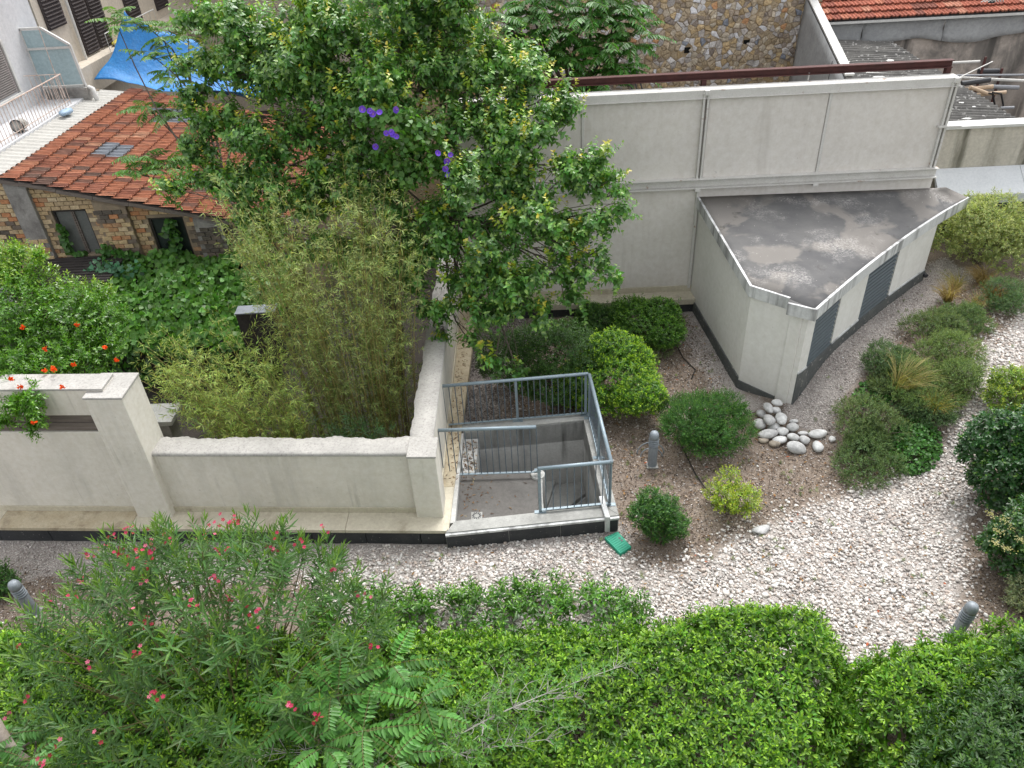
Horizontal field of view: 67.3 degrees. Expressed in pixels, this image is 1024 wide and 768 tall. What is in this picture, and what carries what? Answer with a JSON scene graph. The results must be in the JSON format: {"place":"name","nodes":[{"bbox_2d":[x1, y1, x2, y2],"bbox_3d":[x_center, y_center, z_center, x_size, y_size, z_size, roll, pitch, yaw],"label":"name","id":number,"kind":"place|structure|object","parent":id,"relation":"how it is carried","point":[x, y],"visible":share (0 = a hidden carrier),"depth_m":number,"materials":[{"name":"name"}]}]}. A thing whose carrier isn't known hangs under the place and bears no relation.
{"place":"outdoors","nodes":[
{"label":"outdoors","id":0,"kind":"place"},
{"bbox_2d":[0,0,90,313],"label":"white house","id":1,"kind":"structure","parent":0,"point":[16,65],"depth_m":22.81,"materials":[{"name":"paint"}]},
{"bbox_2d":[10,118,27,132],"bbox_3d":[-13.696,-7.207,21.400,0.388,0.386,0.324,-2,36,2],"label":"metal bucket","id":2,"kind":"object","parent":1,"relation":"on","point":[16,125],"visible":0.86,"depth_m":21.30,"materials":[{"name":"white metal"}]},
{"bbox_2d":[0,74,70,146],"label":"terrace railing","id":3,"kind":"object","parent":1,"relation":"on","point":[41,84],"visible":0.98,"depth_m":22.00,"materials":[{"name":"metal"}]},
{"bbox_2d":[18,27,100,107],"bbox_3d":[-13.915,-9.585,23.515,1.745,2.403,0.811,-2,36,2],"label":"glass screen","id":4,"kind":"object","parent":1,"relation":"attached to","point":[49,56],"visible":0.83,"depth_m":23.67,"materials":[{"name":"clear glass"}]},
{"bbox_2d":[28,0,213,102],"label":"beige house","id":5,"kind":"structure","parent":0,"point":[65,20],"depth_m":26.74,"materials":[{"name":"paint"}]},
{"bbox_2d":[94,11,259,98],"bbox_3d":[-11.262,-11.455,26.822,5.659,2.945,2.937,-2,36,2],"label":"blue tarp","id":6,"kind":"object","parent":5,"relation":"hanging from","point":[118,66],"visible":0.36,"depth_m":26.45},
{"bbox_2d":[1,19,945,438],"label":"yard ground","id":7,"kind":"structure","parent":0,"point":[195,433],"depth_m":19.09,"materials":[{"name":"soil"}]},
{"bbox_2d":[0,236,135,443],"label":"pomegranate","id":8,"kind":"object","parent":7,"relation":"on","point":[88,326],"visible":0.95,"depth_m":13.06,"materials":[{"name":"green plant"}]},
{"bbox_2d":[19,256,298,383],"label":"slatted leanto","id":9,"kind":"structure","parent":7,"relation":"on","point":[75,266],"depth_m":19.60,"materials":[{"name":"wood"}]},
{"bbox_2d":[65,246,298,388],"bbox_3d":[-8.130,-1.781,19.310,5.432,2.080,3.752,-2,36,2],"label":"ivy mass","id":10,"kind":"object","parent":9,"relation":"on","point":[171,276],"visible":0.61,"depth_m":18.95,"materials":[{"name":"green plant"}]},
{"bbox_2d":[83,257,146,279],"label":"bramble","id":11,"kind":"object","parent":10,"relation":"attached to","point":[116,267],"visible":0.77,"depth_m":19.67,"materials":[{"name":"green plant"}]},
{"bbox_2d":[151,403,183,437],"bbox_3d":[-6.675,1.316,15.246,0.630,1.900,0.600,-2,36,2],"label":"concrete table","id":12,"kind":"object","parent":7,"relation":"on","point":[169,426],"visible":0.35,"depth_m":14.73,"materials":[{"name":"paint"}]},
{"bbox_2d":[0,87,351,322],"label":"brick house","id":13,"kind":"structure","parent":7,"relation":"on","point":[78,191],"depth_m":20.08,"materials":[{"name":"brick"}]},
{"bbox_2d":[0,90,123,174],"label":"tin roof","id":14,"kind":"structure","parent":13,"relation":"on","point":[23,149],"depth_m":21.69,"materials":[{"name":"metal"}]},
{"bbox_2d":[55,224,88,257],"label":"ivy vine","id":15,"kind":"object","parent":13,"relation":"attached to","point":[65,244],"visible":1,"depth_m":20.11,"materials":[{"name":"green plant"}]},
{"bbox_2d":[52,209,101,256],"bbox_3d":[-11.346,-3.951,20.110,1.001,1.300,0.190,-2,36,2],"label":"window","id":16,"kind":"structure","parent":13,"relation":"in","point":[78,225],"depth_m":20.11,"materials":[{"name":"glass"}]},
{"bbox_2d":[95,242,141,261],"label":"ivy vine","id":17,"kind":"object","parent":13,"relation":"attached to","point":[107,251],"visible":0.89,"depth_m":20.10,"materials":[{"name":"green plant"}]},
{"bbox_2d":[148,217,193,255],"bbox_3d":[-8.920,-3.863,20.245,0.918,1.195,0.080,-2,36,2],"label":"window","id":18,"kind":"structure","parent":13,"relation":"in","point":[156,224],"depth_m":20.17,"materials":[{"name":"glass"}]},
{"bbox_2d":[158,218,191,264],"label":"ivy vine","id":19,"kind":"object","parent":13,"relation":"attached to","point":[174,238],"visible":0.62,"depth_m":20.00,"materials":[{"name":"green plant"}]},
{"bbox_2d":[85,6,274,291],"bbox_3d":[-7.577,-4.465,18.292,3.394,7.824,3.817,-2,36,2],"label":"ailanthus tree","id":20,"kind":"object","parent":7,"relation":"on","point":[158,41],"visible":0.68,"depth_m":16.91,"materials":[{"name":"green plant"}]},
{"bbox_2d":[128,305,325,438],"bbox_3d":[-5.072,0.651,14.272,3.474,3.963,2.334,-2,36,2],"label":"bamboo clump","id":21,"kind":"object","parent":7,"relation":"on","point":[212,410],"visible":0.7,"depth_m":13.62,"materials":[{"name":"green plant"}]},
{"bbox_2d":[0,255,475,543],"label":"boundary wall","id":22,"kind":"structure","parent":7,"relation":"on","point":[105,450],"depth_m":12.77,"materials":[{"name":"concrete"}]},
{"bbox_2d":[236,309,289,361],"bbox_3d":[-5.620,-1.117,17.390,0.886,1.284,0.230,-2,36,2],"label":"wooden hutch","id":23,"kind":"object","parent":7,"relation":"on","point":[244,321],"visible":0.43,"depth_m":17.25,"materials":[{"name":"wood"}]},
{"bbox_2d":[235,304,275,314],"bbox_3d":[-5.652,-1.647,16.989,0.886,0.074,0.300,-2,36,2],"label":"metal sheet","id":24,"kind":"object","parent":23,"relation":"on","point":[244,310],"visible":0.64,"depth_m":16.96,"materials":[{"name":"metal"}]},
{"bbox_2d":[187,0,363,110],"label":"pale house","id":25,"kind":"structure","parent":7,"relation":"on","point":[243,102],"depth_m":35.91,"materials":[{"name":"paint"}]},
{"bbox_2d":[199,140,433,438],"bbox_3d":[-3.139,-1.061,14.419,3.921,6.377,3.017,-2,36,2],"label":"bamboo clump","id":26,"kind":"object","parent":7,"relation":"on","point":[333,375],"visible":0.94,"depth_m":13.91,"materials":[{"name":"green plant"}]},
{"bbox_2d":[308,408,395,438],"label":"yard shrub","id":27,"kind":"object","parent":7,"relation":"on","point":[364,423],"visible":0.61,"depth_m":13.49,"materials":[{"name":"green plant"}]},
{"bbox_2d":[148,0,641,389],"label":"fruit tree","id":28,"kind":"object","parent":7,"relation":"on","point":[300,64],"visible":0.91,"depth_m":14.20,"materials":[{"name":"green plant"}]},
{"bbox_2d":[354,104,453,190],"bbox_3d":[-1.888,-4.287,13.752,1.719,1.631,0.926,-2,36,2],"label":"morning glory","id":29,"kind":"object","parent":28,"relation":"attached to","point":[389,116],"visible":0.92,"depth_m":13.60,"materials":[{"name":"green plant"}]},
{"bbox_2d":[467,0,675,92],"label":"ailanthus tree","id":30,"kind":"object","parent":7,"relation":"on","point":[602,12],"visible":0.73,"depth_m":17.05,"materials":[{"name":"green plant"}]},
{"bbox_2d":[361,0,821,213],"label":"stone house","id":31,"kind":"structure","parent":7,"relation":"on","point":[708,35],"depth_m":22.71,"materials":[{"name":"stone"}]},
{"bbox_2d":[788,0,854,81],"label":"membrane parapet","id":32,"kind":"structure","parent":31,"relation":"attached to","point":[817,43],"depth_m":20.90,"materials":[{"name":"white paint"}]},
{"bbox_2d":[0,236,1023,767],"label":"ground","id":33,"kind":"structure","parent":0,"point":[624,482],"depth_m":13.05,"materials":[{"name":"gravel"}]},
{"bbox_2d":[0,556,21,599],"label":"bushy shrub","id":34,"kind":"object","parent":33,"relation":"on","point":[9,575],"visible":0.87,"depth_m":12.26,"materials":[{"name":"green plant"}]},
{"bbox_2d":[0,718,42,767],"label":"bare trunk","id":35,"kind":"object","parent":33,"relation":"on","point":[4,734],"visible":0.53,"depth_m":8.15,"materials":[{"name":"plant"}]},
{"bbox_2d":[7,579,43,618],"bbox_3d":[-7.523,3.291,11.845,0.200,0.758,0.200,-6,36,4],"label":"bollard lamp","id":36,"kind":"object","parent":33,"relation":"on","point":[16,588],"visible":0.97,"depth_m":11.74,"materials":[{"name":"metal"}]},
{"bbox_2d":[0,702,77,767],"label":"ailanthus sapling","id":37,"kind":"object","parent":33,"relation":"on","point":[29,735],"visible":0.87,"depth_m":8.22,"materials":[{"name":"green plant"}]},
{"bbox_2d":[0,556,307,630],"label":"mulch","id":38,"kind":"object","parent":33,"relation":"on","point":[25,573],"visible":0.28,"depth_m":12.31,"materials":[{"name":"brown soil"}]},
{"bbox_2d":[0,503,401,767],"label":"oleander","id":39,"kind":"object","parent":33,"relation":"on","point":[143,584],"visible":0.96,"depth_m":8.71,"materials":[{"name":"green plant"}]},
{"bbox_2d":[245,625,470,767],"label":"ailanthus sapling","id":40,"kind":"object","parent":33,"relation":"on","point":[385,733],"visible":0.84,"depth_m":8.46,"materials":[{"name":"green plant"}]},
{"bbox_2d":[0,598,859,767],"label":"clipped hedge","id":41,"kind":"object","parent":33,"relation":"on","point":[818,655],"visible":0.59,"depth_m":9.30,"materials":[{"name":"green plant"}]},
{"bbox_2d":[207,642,652,767],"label":"twiggy shrub","id":42,"kind":"object","parent":33,"relation":"on","point":[447,740],"visible":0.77,"depth_m":8.50,"materials":[{"name":"green plant"}]},
{"bbox_2d":[300,568,654,657],"bbox_3d":[-0.534,3.337,11.235,5.207,0.864,1.431,-2,36,2],"label":"shrub row","id":43,"kind":"object","parent":33,"relation":"on","point":[561,605],"visible":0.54,"depth_m":11.16,"materials":[{"name":"green plant"}]},
{"bbox_2d":[0,257,973,593],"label":"gravel","id":44,"kind":"structure","parent":33,"relation":"on","point":[896,305],"depth_m":14.70,"materials":[{"name":"gravel"}]},
{"bbox_2d":[465,317,552,423],"bbox_3d":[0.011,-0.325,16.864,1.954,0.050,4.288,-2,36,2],"label":"shrub","id":45,"kind":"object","parent":33,"relation":"on","point":[477,374],"depth_m":16.26,"materials":[{"name":"plant"}]},
{"bbox_2d":[445,414,619,547],"bbox_3d":[0.423,2.896,14.740,2.864,3.445,3.074,-2,36,2],"label":"stairwell","id":46,"kind":"object","parent":33,"relation":"on","point":[567,439],"visible":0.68,"depth_m":13.80,"materials":[{"name":"concrete"}]},
{"bbox_2d":[438,425,537,474],"bbox_3d":[-0.378,1.174,13.471,1.748,1.068,0.082,-2,36,2],"label":"landing railing","id":47,"kind":"object","parent":46,"relation":"attached to","point":[484,429],"visible":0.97,"depth_m":13.39,"materials":[{"name":"metal"}]},
{"bbox_2d":[442,372,615,513],"bbox_3d":[0.217,0.990,13.590,2.986,1.007,2.635,-2,36,2],"label":"stair railing","id":48,"kind":"object","parent":46,"relation":"on","point":[600,437],"visible":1,"depth_m":14.13,"materials":[{"name":"metal"}]},
{"bbox_2d":[599,496,609,531],"bbox_3d":[1.547,2.177,12.881,0.092,0.375,0.499,-7,36,-4],"label":"overflow channel","id":49,"kind":"object","parent":46,"relation":"attached to","point":[606,515],"visible":0.98,"depth_m":12.73,"materials":[{"name":"metal"}]},
{"bbox_2d":[473,315,608,411],"bbox_3d":[0.625,-0.480,15.629,2.823,1.741,2.390,-2,36,2],"label":"globe shrub","id":50,"kind":"object","parent":33,"relation":"on","point":[577,343],"visible":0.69,"depth_m":15.19,"materials":[{"name":"green plant"}]},
{"bbox_2d":[570,297,620,336],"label":"globe shrub","id":51,"kind":"object","parent":33,"relation":"on","point":[598,321],"visible":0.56,"depth_m":17.51,"materials":[{"name":"green plant"}]},
{"bbox_2d":[550,326,668,419],"bbox_3d":[1.993,-0.237,15.255,2.485,1.660,1.880,13,39,22],"label":"globe shrub","id":52,"kind":"object","parent":33,"relation":"on","point":[648,390],"visible":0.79,"depth_m":14.94,"materials":[{"name":"green plant"}]},
{"bbox_2d":[605,532,630,555],"bbox_3d":[1.747,2.610,12.599,0.265,0.081,0.427,-21,39,-23],"label":"valve lid","id":53,"kind":"object","parent":33,"relation":"on","point":[617,542],"visible":1,"depth_m":12.56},
{"bbox_2d":[607,328,674,363],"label":"silver shrub","id":54,"kind":"object","parent":33,"relation":"on","point":[658,354],"visible":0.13,"depth_m":16.93,"materials":[{"name":"green plant"}]},
{"bbox_2d":[608,293,687,351],"bbox_3d":[3.054,-1.421,17.228,1.755,1.172,1.924,-2,36,2],"label":"globe shrub","id":55,"kind":"object","parent":33,"relation":"on","point":[672,317],"visible":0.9,"depth_m":16.87,"materials":[{"name":"green plant"}]},
{"bbox_2d":[646,430,658,468],"bbox_3d":[2.554,1.170,13.910,0.200,0.806,0.200,-2,36,2],"label":"bollard lamp","id":56,"kind":"object","parent":33,"relation":"on","point":[653,444],"visible":1,"depth_m":13.84,"materials":[{"name":"metal"}]},
{"bbox_2d":[625,483,691,544],"bbox_3d":[2.374,2.118,12.484,1.114,1.042,0.938,-2,36,2],"label":"bushy shrub","id":57,"kind":"object","parent":33,"relation":"on","point":[654,508],"visible":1,"depth_m":12.27,"materials":[{"name":"green plant"}]},
{"bbox_2d":[315,282,1020,696],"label":"leaf litter","id":58,"kind":"object","parent":33,"relation":"on","point":[647,480],"visible":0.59,"depth_m":13.64,"materials":[{"name":"brown plant"}]},
{"bbox_2d":[327,267,1021,650],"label":"weeds","id":59,"kind":"object","parent":33,"relation":"on","point":[731,477],"visible":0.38,"depth_m":12.97,"materials":[{"name":"green plant"}]},
{"bbox_2d":[653,386,761,460],"bbox_3d":[3.603,0.679,14.264,1.986,1.179,1.830,-2,36,2],"label":"spreading shrub","id":60,"kind":"object","parent":33,"relation":"on","point":[714,422],"visible":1,"depth_m":14.02,"materials":[{"name":"green plant"}]},
{"bbox_2d":[454,58,961,318],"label":"panel wall","id":61,"kind":"structure","parent":33,"relation":"on","point":[680,151],"depth_m":16.51,"materials":[{"name":"grey concrete"}]},
{"bbox_2d":[700,464,763,519],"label":"yellow shrub","id":62,"kind":"object","parent":33,"relation":"on","point":[730,506],"visible":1,"depth_m":12.80,"materials":[{"name":"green plant"}]},
{"bbox_2d":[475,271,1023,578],"bbox_3d":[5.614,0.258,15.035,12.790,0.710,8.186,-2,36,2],"label":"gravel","id":63,"kind":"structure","parent":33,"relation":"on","point":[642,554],"depth_m":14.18,"materials":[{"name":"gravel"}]},
{"bbox_2d":[752,525,769,533],"bbox_3d":[4.110,2.408,12.693,0.318,0.106,0.173,-14,37,-14],"label":"rock","id":64,"kind":"object","parent":33,"relation":"on","point":[762,529],"visible":1,"depth_m":12.65,"materials":[{"name":"stone"}]},
{"bbox_2d":[758,429,778,438],"bbox_3d":[4.844,0.943,14.533,0.386,0.160,0.194,-10,44,7],"label":"cobble","id":65,"kind":"object","parent":33,"relation":"on","point":[768,433],"visible":1,"depth_m":14.48,"materials":[{"name":"stone"}]},
{"bbox_2d":[787,441,805,453],"bbox_3d":[5.257,1.174,14.236,0.388,0.199,0.273,12,50,-9],"label":"cobble","id":66,"kind":"object","parent":33,"relation":"on","point":[795,447],"visible":1,"depth_m":14.16,"materials":[{"name":"stone"}]},
{"bbox_2d":[808,429,826,438],"bbox_3d":[5.757,0.936,14.474,0.349,0.159,0.203,-12,34,8],"label":"cobble","id":67,"kind":"object","parent":33,"relation":"on","point":[818,433],"visible":1,"depth_m":14.41,"materials":[{"name":"stone"}]},
{"bbox_2d":[691,187,968,404],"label":"vent building","id":68,"kind":"structure","parent":33,"relation":"on","point":[791,292],"depth_m":15.79,"materials":[{"name":"concrete"}]},
{"bbox_2d":[806,298,840,365],"bbox_3d":[5.958,-1.093,14.836,0.819,1.250,0.855,-2,36,2],"label":"louvre door","id":69,"kind":"structure","parent":68,"relation":"in","point":[822,335],"depth_m":14.86,"materials":[{"name":"metal"}]},
{"bbox_2d":[858,252,898,318],"bbox_3d":[7.692,-2.085,16.197,1.341,1.099,0.060,-31,44,-33],"label":"louvre door","id":70,"kind":"structure","parent":68,"relation":"in","point":[877,286],"depth_m":16.19,"materials":[{"name":"metal"}]},
{"bbox_2d":[842,416,892,456],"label":"juniper mat","id":71,"kind":"object","parent":33,"relation":"on","point":[880,435],"visible":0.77,"depth_m":13.91,"materials":[{"name":"green plant"}]},
{"bbox_2d":[828,430,910,491],"bbox_3d":[6.324,1.332,13.598,1.425,0.635,1.319,-2,36,2],"label":"juniper mat","id":72,"kind":"object","parent":33,"relation":"on","point":[877,464],"visible":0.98,"depth_m":13.54,"materials":[{"name":"green plant"}]},
{"bbox_2d":[852,380,895,406],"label":"ground ivy","id":73,"kind":"object","parent":33,"relation":"on","point":[865,383],"visible":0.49,"depth_m":14.69,"materials":[{"name":"green plant"}]},
{"bbox_2d":[831,387,918,442],"bbox_3d":[6.616,0.580,14.236,1.510,0.731,1.303,-2,36,2],"label":"juniper mat","id":74,"kind":"object","parent":33,"relation":"on","point":[872,416],"visible":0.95,"depth_m":14.07,"materials":[{"name":"green plant"}]},
{"bbox_2d":[859,336,919,376],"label":"juniper mat","id":75,"kind":"object","parent":33,"relation":"on","point":[881,351],"visible":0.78,"depth_m":14.97,"materials":[{"name":"green plant"}]},
{"bbox_2d":[866,367,936,402],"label":"juniper mat","id":76,"kind":"object","parent":33,"relation":"on","point":[873,380],"visible":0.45,"depth_m":14.59,"materials":[{"name":"green plant"}]},
{"bbox_2d":[875,350,945,391],"bbox_3d":[7.683,-0.273,14.659,1.302,0.595,1.312,-2,36,2],"label":"juniper mat","id":77,"kind":"object","parent":33,"relation":"on","point":[935,368],"visible":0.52,"depth_m":14.57,"materials":[{"name":"green plant"}]},
{"bbox_2d":[888,415,943,476],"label":"ground ivy","id":78,"kind":"object","parent":33,"relation":"on","point":[914,443],"visible":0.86,"depth_m":13.76,"materials":[{"name":"green plant"}]},
{"bbox_2d":[881,347,954,398],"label":"grass tuft","id":79,"kind":"object","parent":33,"relation":"on","point":[914,379],"visible":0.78,"depth_m":14.32,"materials":[{"name":"green plant"}]},
{"bbox_2d":[829,610,1023,767],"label":"rounded hedge","id":80,"kind":"object","parent":33,"relation":"on","point":[927,661],"visible":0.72,"depth_m":9.14,"materials":[{"name":"green plant"}]},
{"bbox_2d":[887,370,970,411],"bbox_3d":[7.771,0.118,14.312,1.482,0.534,1.275,-2,36,2],"label":"juniper mat","id":81,"kind":"object","parent":33,"relation":"on","point":[923,392],"visible":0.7,"depth_m":14.12,"materials":[{"name":"green plant"}]},
{"bbox_2d":[890,389,968,427],"bbox_3d":[7.728,0.383,14.156,1.193,0.526,1.110,-26,41,-28],"label":"juniper mat","id":82,"kind":"object","parent":33,"relation":"on","point":[922,413],"visible":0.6,"depth_m":13.97,"materials":[{"name":"green plant"}]},
{"bbox_2d":[895,304,973,339],"bbox_3d":[8.712,-1.281,15.894,1.487,0.657,1.220,-2,36,2],"label":"juniper mat","id":83,"kind":"object","parent":33,"relation":"on","point":[943,321],"visible":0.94,"depth_m":15.76,"materials":[{"name":"green plant"}]},
{"bbox_2d":[919,382,961,419],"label":"grass tuft","id":84,"kind":"object","parent":33,"relation":"on","point":[933,398],"visible":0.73,"depth_m":13.96,"materials":[{"name":"green plant"}]},
{"bbox_2d":[928,276,970,302],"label":"grass tuft","id":85,"kind":"object","parent":33,"relation":"on","point":[949,296],"visible":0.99,"depth_m":16.91,"materials":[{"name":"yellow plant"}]},
{"bbox_2d":[912,324,990,370],"bbox_3d":[8.582,-0.738,14.975,1.502,0.861,1.300,-2,36,2],"label":"juniper mat","id":86,"kind":"object","parent":33,"relation":"on","point":[941,342],"visible":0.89,"depth_m":14.89,"materials":[{"name":"green plant"}]},
{"bbox_2d":[935,266,969,289],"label":"grass tuft","id":87,"kind":"object","parent":33,"relation":"on","point":[955,280],"visible":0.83,"depth_m":17.38,"materials":[{"name":"beige plant"}]},
{"bbox_2d":[894,633,1023,767],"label":"dark hedge","id":88,"kind":"object","parent":33,"relation":"on","point":[986,750],"visible":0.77,"depth_m":8.44,"materials":[{"name":"green plant"}]},
{"bbox_2d":[930,350,989,400],"bbox_3d":[8.390,-0.189,14.354,0.996,0.714,1.221,16,40,25],"label":"juniper mat","id":89,"kind":"object","parent":33,"relation":"on","point":[975,370],"visible":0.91,"depth_m":14.22,"materials":[{"name":"green plant"}]},
{"bbox_2d":[942,601,978,645],"bbox_3d":[6.236,3.308,10.645,0.200,0.806,0.200,3,34,-3],"label":"bollard lamp","id":90,"kind":"object","parent":33,"relation":"on","point":[967,614],"visible":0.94,"depth_m":10.51,"materials":[{"name":"metal"}]},
{"bbox_2d":[937,295,997,337],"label":"juniper mat","id":91,"kind":"object","parent":33,"relation":"on","point":[976,309],"visible":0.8,"depth_m":15.95,"materials":[{"name":"green plant"}]},
{"bbox_2d":[930,118,1023,236],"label":"stained wall","id":92,"kind":"structure","parent":33,"relation":"on","point":[982,156],"depth_m":18.90,"materials":[{"name":"white paint"}]},
{"bbox_2d":[930,186,1023,274],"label":"silver shrub","id":93,"kind":"object","parent":33,"relation":"on","point":[996,227],"visible":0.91,"depth_m":17.41,"materials":[{"name":"green plant"}]},
{"bbox_2d":[961,259,1001,284],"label":"grass tuft","id":94,"kind":"object","parent":33,"relation":"on","point":[979,276],"visible":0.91,"depth_m":17.39,"materials":[{"name":"beige plant"}]},
{"bbox_2d":[952,362,1023,628],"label":"mulch","id":95,"kind":"object","parent":33,"relation":"on","point":[987,568],"visible":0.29,"depth_m":11.68,"materials":[{"name":"brown soil"}]},
{"bbox_2d":[953,402,1023,512],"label":"leafy shrub","id":96,"kind":"object","parent":33,"relation":"on","point":[1003,453],"visible":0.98,"depth_m":12.21,"materials":[{"name":"green plant"}]},
{"bbox_2d":[971,493,1023,585],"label":"viburnum shrub","id":97,"kind":"object","parent":33,"relation":"on","point":[1004,536],"visible":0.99,"depth_m":11.33,"materials":[{"name":"green plant"}]},
{"bbox_2d":[972,273,1023,315],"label":"juniper mat","id":98,"kind":"object","parent":33,"relation":"on","point":[1005,299],"visible":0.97,"depth_m":16.43,"materials":[{"name":"green plant"}]},
{"bbox_2d":[978,361,1023,412],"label":"yellow shrub","id":99,"kind":"object","parent":33,"relation":"on","point":[1002,386],"visible":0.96,"depth_m":13.63,"materials":[{"name":"green plant"}]},
{"bbox_2d":[998,572,1023,612],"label":"silver shrub","id":100,"kind":"object","parent":33,"relation":"on","point":[1011,596],"visible":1,"depth_m":11.14,"materials":[{"name":"green plant"}]},
{"bbox_2d":[286,304,1023,725],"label":"gravel","id":101,"kind":"structure","parent":0,"point":[898,518],"depth_m":12.18,"materials":[{"name":"gravel"}]},
{"bbox_2d":[819,0,1023,117],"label":"tiled house","id":102,"kind":"structure","parent":0,"point":[969,30],"depth_m":22.91,"materials":[{"name":"concrete"}]},
{"bbox_2d":[838,40,1014,121],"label":"corrugated roof","id":103,"kind":"structure","parent":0,"point":[968,104],"depth_m":21.02,"materials":[{"name":"metal"}]},
{"bbox_2d":[866,72,1023,81],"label":"pipe","id":104,"kind":"object","parent":103,"relation":"attached to","point":[999,79],"visible":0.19,"depth_m":21.08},
{"bbox_2d":[961,77,990,85],"bbox_3d":[12.514,-8.161,20.761,0.749,0.210,0.141,-2,36,2],"label":"pipe","id":105,"kind":"object","parent":103,"relation":"attached to","point":[976,81],"visible":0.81,"depth_m":20.71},
{"bbox_2d":[955,74,1023,76],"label":"pipe","id":106,"kind":"object","parent":103,"relation":"attached to","point":[959,75],"visible":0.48,"depth_m":20.93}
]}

